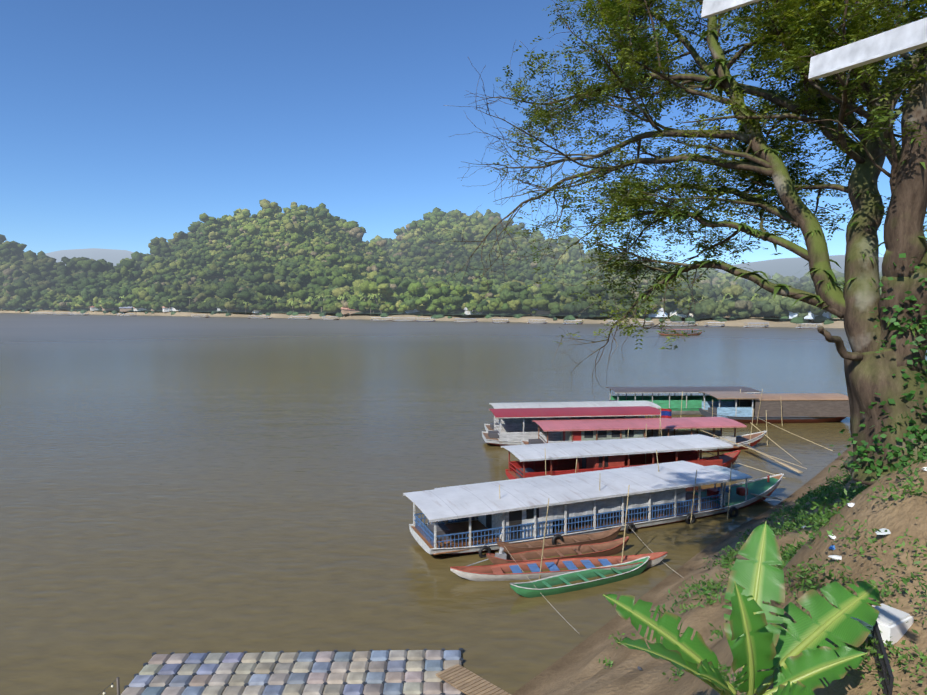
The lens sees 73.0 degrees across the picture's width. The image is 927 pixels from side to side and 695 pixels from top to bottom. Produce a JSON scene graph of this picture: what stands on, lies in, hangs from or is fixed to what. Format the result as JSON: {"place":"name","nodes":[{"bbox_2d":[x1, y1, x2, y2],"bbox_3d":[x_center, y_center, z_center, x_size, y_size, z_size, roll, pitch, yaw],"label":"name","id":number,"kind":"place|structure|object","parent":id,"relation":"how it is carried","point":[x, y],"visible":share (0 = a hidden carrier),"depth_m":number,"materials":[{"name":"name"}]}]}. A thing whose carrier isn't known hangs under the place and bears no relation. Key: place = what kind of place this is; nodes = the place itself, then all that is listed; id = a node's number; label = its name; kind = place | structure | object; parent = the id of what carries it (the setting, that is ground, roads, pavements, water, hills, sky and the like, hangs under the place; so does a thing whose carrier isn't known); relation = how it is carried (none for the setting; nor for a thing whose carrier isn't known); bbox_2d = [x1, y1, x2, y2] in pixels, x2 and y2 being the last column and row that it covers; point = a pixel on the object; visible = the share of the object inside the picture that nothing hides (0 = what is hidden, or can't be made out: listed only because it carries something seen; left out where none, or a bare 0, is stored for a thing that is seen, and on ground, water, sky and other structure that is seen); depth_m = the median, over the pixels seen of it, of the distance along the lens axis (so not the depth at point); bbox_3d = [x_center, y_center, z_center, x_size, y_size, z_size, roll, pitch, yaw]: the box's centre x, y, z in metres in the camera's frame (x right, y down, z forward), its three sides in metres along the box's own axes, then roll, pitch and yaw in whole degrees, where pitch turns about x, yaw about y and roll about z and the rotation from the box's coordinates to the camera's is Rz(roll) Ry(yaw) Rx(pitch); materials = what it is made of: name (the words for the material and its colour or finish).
{"place":"outdoors","nodes":[
{"label":"outdoors","id":0,"kind":"place"},
{"bbox_2d":[45,248,133,265],"bbox_3d":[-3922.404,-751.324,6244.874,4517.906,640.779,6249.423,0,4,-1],"label":"distant hill","id":1,"kind":"structure","parent":0,"point":[114,256],"depth_m":5611.48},
{"bbox_2d":[216,232,331,284],"bbox_3d":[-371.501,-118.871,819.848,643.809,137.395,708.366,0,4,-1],"label":"hill terrain","id":2,"kind":"structure","parent":0,"point":[248,253],"depth_m":715.17,"materials":[{"name":"green plant"}]},
{"bbox_2d":[0,306,788,318],"bbox_3d":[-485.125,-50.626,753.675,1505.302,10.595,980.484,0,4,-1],"label":"riverside hill terrain","id":3,"kind":"structure","parent":0,"point":[422,312],"depth_m":468.30,"materials":[{"name":"green plant"}]},
{"bbox_2d":[0,309,843,327],"bbox_3d":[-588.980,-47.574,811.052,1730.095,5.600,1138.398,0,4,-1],"label":"sandy riverbank","id":4,"kind":"structure","parent":0,"point":[837,323],"depth_m":413.32,"materials":[{"name":"beige sand"}]},
{"bbox_2d":[3,292,837,324],"bbox_3d":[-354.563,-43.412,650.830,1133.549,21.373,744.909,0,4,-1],"label":"riverbank","id":5,"kind":"structure","parent":4,"relation":"on","point":[792,316],"depth_m":418.56,"materials":[{"name":"green plant"}]},
{"bbox_2d":[0,312,926,694],"bbox_3d":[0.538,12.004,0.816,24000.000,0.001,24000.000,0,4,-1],"label":"river water","id":6,"kind":"structure","parent":0,"point":[184,484],"depth_m":44.62,"materials":[{"name":"brown liquid"}]},
{"bbox_2d":[31,312,55,314],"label":"boat","id":7,"kind":"object","parent":6,"relation":"on","point":[40,313],"visible":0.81,"depth_m":653.12,"materials":[{"name":"paint"}]},
{"bbox_2d":[249,316,271,318],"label":"boat","id":8,"kind":"object","parent":6,"relation":"on","point":[250,317],"visible":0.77,"depth_m":487.19,"materials":[{"name":"paint"}]},
{"bbox_2d":[121,648,464,694],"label":"pontoon floats","id":9,"kind":"object","parent":6,"relation":"on","point":[355,672],"visible":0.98,"depth_m":20.16,"materials":[{"name":"plastic"}]},
{"bbox_2d":[98,677,119,694],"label":"string lights","id":10,"kind":"object","parent":9,"relation":"on","point":[118,686],"visible":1,"depth_m":16.73,"materials":[{"name":"beige"}]},
{"bbox_2d":[436,664,510,694],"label":"wooden gangplank","id":11,"kind":"object","parent":9,"relation":"on","point":[462,679],"visible":1,"depth_m":19.32,"materials":[{"name":"brown wood"}]},
{"bbox_2d":[288,316,311,318],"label":"boat","id":12,"kind":"object","parent":6,"relation":"on","point":[299,316],"visible":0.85,"depth_m":464.61,"materials":[{"name":"paint"}]},
{"bbox_2d":[321,317,339,319],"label":"boat","id":13,"kind":"object","parent":6,"relation":"on","point":[330,319],"visible":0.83,"depth_m":450.02,"materials":[{"name":"paint"}]},
{"bbox_2d":[371,317,393,320],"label":"boat","id":14,"kind":"object","parent":6,"relation":"on","point":[372,319],"visible":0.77,"depth_m":425.81,"materials":[{"name":"paint"}]},
{"bbox_2d":[454,319,477,321],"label":"boat","id":15,"kind":"object","parent":6,"relation":"on","point":[465,321],"visible":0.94,"depth_m":395.84,"materials":[{"name":"paint"}]},
{"bbox_2d":[434,475,550,520],"bbox_3d":[2.447,8.897,35.703,7.727,2.050,2.800,-2,4,-22],"label":"boat","id":16,"kind":"object","parent":6,"relation":"on","point":[484,483],"visible":0.04,"depth_m":36.23,"materials":[{"name":"paint"}]},
{"bbox_2d":[492,319,508,322],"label":"boat","id":17,"kind":"object","parent":6,"relation":"on","point":[500,322],"visible":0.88,"depth_m":379.59,"materials":[{"name":"paint"}]},
{"bbox_2d":[497,526,620,553],"bbox_3d":[4.816,9.594,30.939,6.728,0.852,0.951,-1,4,-17],"label":"wooden canoe","id":18,"kind":"object","parent":6,"relation":"on","point":[595,538],"visible":0.75,"depth_m":31.03,"materials":[{"name":"paint"}]},
{"bbox_2d":[450,536,667,580],"bbox_3d":[4.172,9.644,28.913,10.261,1.040,3.043,-1,4,-9],"label":"canoe","id":19,"kind":"object","parent":6,"relation":"on","point":[487,573],"depth_m":28.51,"materials":[{"name":"wood"}]},
{"bbox_2d":[484,401,660,431],"bbox_3d":[10.833,6.773,58.270,17.531,3.100,3.800,0,4,-6],"label":"boat","id":20,"kind":"object","parent":6,"relation":"on","point":[504,421],"visible":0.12,"depth_m":58.35,"materials":[{"name":"paint"}]},
{"bbox_2d":[563,320,582,323],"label":"boat","id":21,"kind":"object","parent":6,"relation":"on","point":[565,322],"visible":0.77,"depth_m":357.53,"materials":[{"name":"paint"}]},
{"bbox_2d":[482,406,677,445],"bbox_3d":[10.498,7.006,54.626,17.532,3.150,4.000,0,4,-6],"label":"boat","id":22,"kind":"object","parent":6,"relation":"on","point":[503,435],"visible":0.38,"depth_m":53.38,"materials":[{"name":"paint"}]},
{"bbox_2d":[510,556,649,597],"bbox_3d":[5.144,9.905,26.903,7.061,0.802,1.101,-2,4,-23],"label":"canoe","id":23,"kind":"object","parent":6,"relation":"on","point":[528,589],"visible":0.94,"depth_m":26.78,"materials":[{"name":"paint"}]},
{"bbox_2d":[403,461,783,554],"bbox_3d":[8.869,8.614,34.951,24.124,2.720,4.300,-2,4,-22],"label":"boat","id":24,"kind":"object","parent":6,"relation":"on","point":[579,504],"visible":0.98,"depth_m":32.69,"materials":[{"name":"paint"}]},
{"bbox_2d":[479,409,747,557],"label":"boat fenders","id":25,"kind":"object","parent":24,"relation":"on","point":[667,413],"visible":0.79,"depth_m":35.26,"materials":[{"name":"rubber"}]},
{"bbox_2d":[501,434,740,479],"bbox_3d":[11.573,8.004,43.358,17.603,2.750,3.900,-1,4,-14],"label":"boat","id":26,"kind":"object","parent":6,"relation":"on","point":[593,455],"visible":0.56,"depth_m":42.74,"materials":[{"name":"paint"}]},
{"bbox_2d":[630,321,653,325],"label":"boat","id":27,"kind":"object","parent":6,"relation":"on","point":[650,324],"visible":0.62,"depth_m":336.64,"materials":[{"name":"paint"}]},
{"bbox_2d":[521,417,766,452],"bbox_3d":[15.147,7.435,51.398,20.529,2.750,4.000,0,4,-6],"label":"boat","id":28,"kind":"object","parent":6,"relation":"on","point":[586,430],"visible":0.48,"depth_m":50.58,"materials":[{"name":"paint"}]},
{"bbox_2d":[659,324,697,325],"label":"boat","id":29,"kind":"object","parent":6,"relation":"on","point":[680,325],"visible":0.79,"depth_m":326.38,"materials":[{"name":"paint"}]},
{"bbox_2d":[658,329,701,335],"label":"boat","id":30,"kind":"object","parent":6,"relation":"on","point":[681,334],"visible":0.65,"depth_m":233.29,"materials":[{"name":"paint"}]},
{"bbox_2d":[605,386,760,414],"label":"boat","id":31,"kind":"object","parent":6,"relation":"on","point":[691,404],"visible":0.31,"depth_m":67.41,"materials":[{"name":"paint"}]},
{"bbox_2d":[704,322,724,326],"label":"boat","id":32,"kind":"object","parent":6,"relation":"on","point":[708,324],"visible":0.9,"depth_m":317.21,"materials":[{"name":"paint"}]},
{"bbox_2d":[743,323,768,327],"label":"boat","id":33,"kind":"object","parent":6,"relation":"on","point":[755,326],"visible":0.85,"depth_m":309.59,"materials":[{"name":"paint"}]},
{"bbox_2d":[699,391,849,423],"bbox_3d":[32.398,6.298,64.269,15.156,3.200,4.600,0,4,-1],"label":"boat","id":34,"kind":"object","parent":6,"relation":"on","point":[814,407],"visible":0.79,"depth_m":62.38,"materials":[{"name":"paint"}]},
{"bbox_2d":[795,324,819,328],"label":"boat","id":35,"kind":"object","parent":6,"relation":"on","point":[804,327],"visible":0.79,"depth_m":296.27,"materials":[{"name":"paint"}]},
{"bbox_2d":[0,0,926,266],"label":"sky","id":36,"kind":"structure","parent":0,"point":[123,123],"materials":[{"name":"blue"}]},
{"bbox_2d":[425,241,517,289],"bbox_3d":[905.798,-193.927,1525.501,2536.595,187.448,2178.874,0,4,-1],"label":"hill terrain","id":37,"kind":"structure","parent":0,"point":[478,257],"depth_m":975.17,"materials":[{"name":"green plant"}]},
{"bbox_2d":[0,199,882,317],"bbox_3d":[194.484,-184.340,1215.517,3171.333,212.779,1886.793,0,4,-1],"label":"forest trees","id":38,"kind":"object","parent":37,"relation":"on","point":[181,266],"visible":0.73,"depth_m":722.67,"materials":[{"name":"green plant"}]},
{"bbox_2d":[512,445,926,694],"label":"bank ground","id":39,"kind":"structure","parent":0,"point":[579,669],"depth_m":11.27,"materials":[{"name":"brown soil"}]},
{"bbox_2d":[499,389,832,625],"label":"bamboo poles","id":40,"kind":"object","parent":39,"relation":"on","point":[773,458],"visible":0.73,"depth_m":43.33,"materials":[{"name":"brown wood"}]},
{"bbox_2d":[406,0,926,484],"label":"rain tree","id":41,"kind":"object","parent":39,"relation":"on","point":[829,11],"depth_m":13.63,"materials":[{"name":"green plant"}]},
{"bbox_2d":[603,521,880,694],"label":"banana plant","id":42,"kind":"object","parent":39,"relation":"on","point":[793,658],"visible":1,"depth_m":7.11,"materials":[{"name":"green plant"}]},
{"bbox_2d":[598,252,926,694],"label":"bank weeds","id":43,"kind":"object","parent":39,"relation":"on","point":[815,517],"visible":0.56,"depth_m":10.97,"materials":[{"name":"green plant"}]},
{"bbox_2d":[638,467,926,694],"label":"bank litter","id":44,"kind":"object","parent":39,"relation":"on","point":[895,624],"visible":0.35,"depth_m":7.56,"materials":[{"name":"white plastic"}]},
{"bbox_2d":[716,255,882,280],"bbox_3d":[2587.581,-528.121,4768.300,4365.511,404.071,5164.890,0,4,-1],"label":"distant hill","id":45,"kind":"structure","parent":0,"point":[784,267],"depth_m":3999.26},
{"bbox_2d":[701,0,926,79],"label":"terrace rafters","id":46,"kind":"object","parent":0,"point":[912,36],"visible":1,"depth_m":2.91,"materials":[{"name":"white paint"}]}
]}

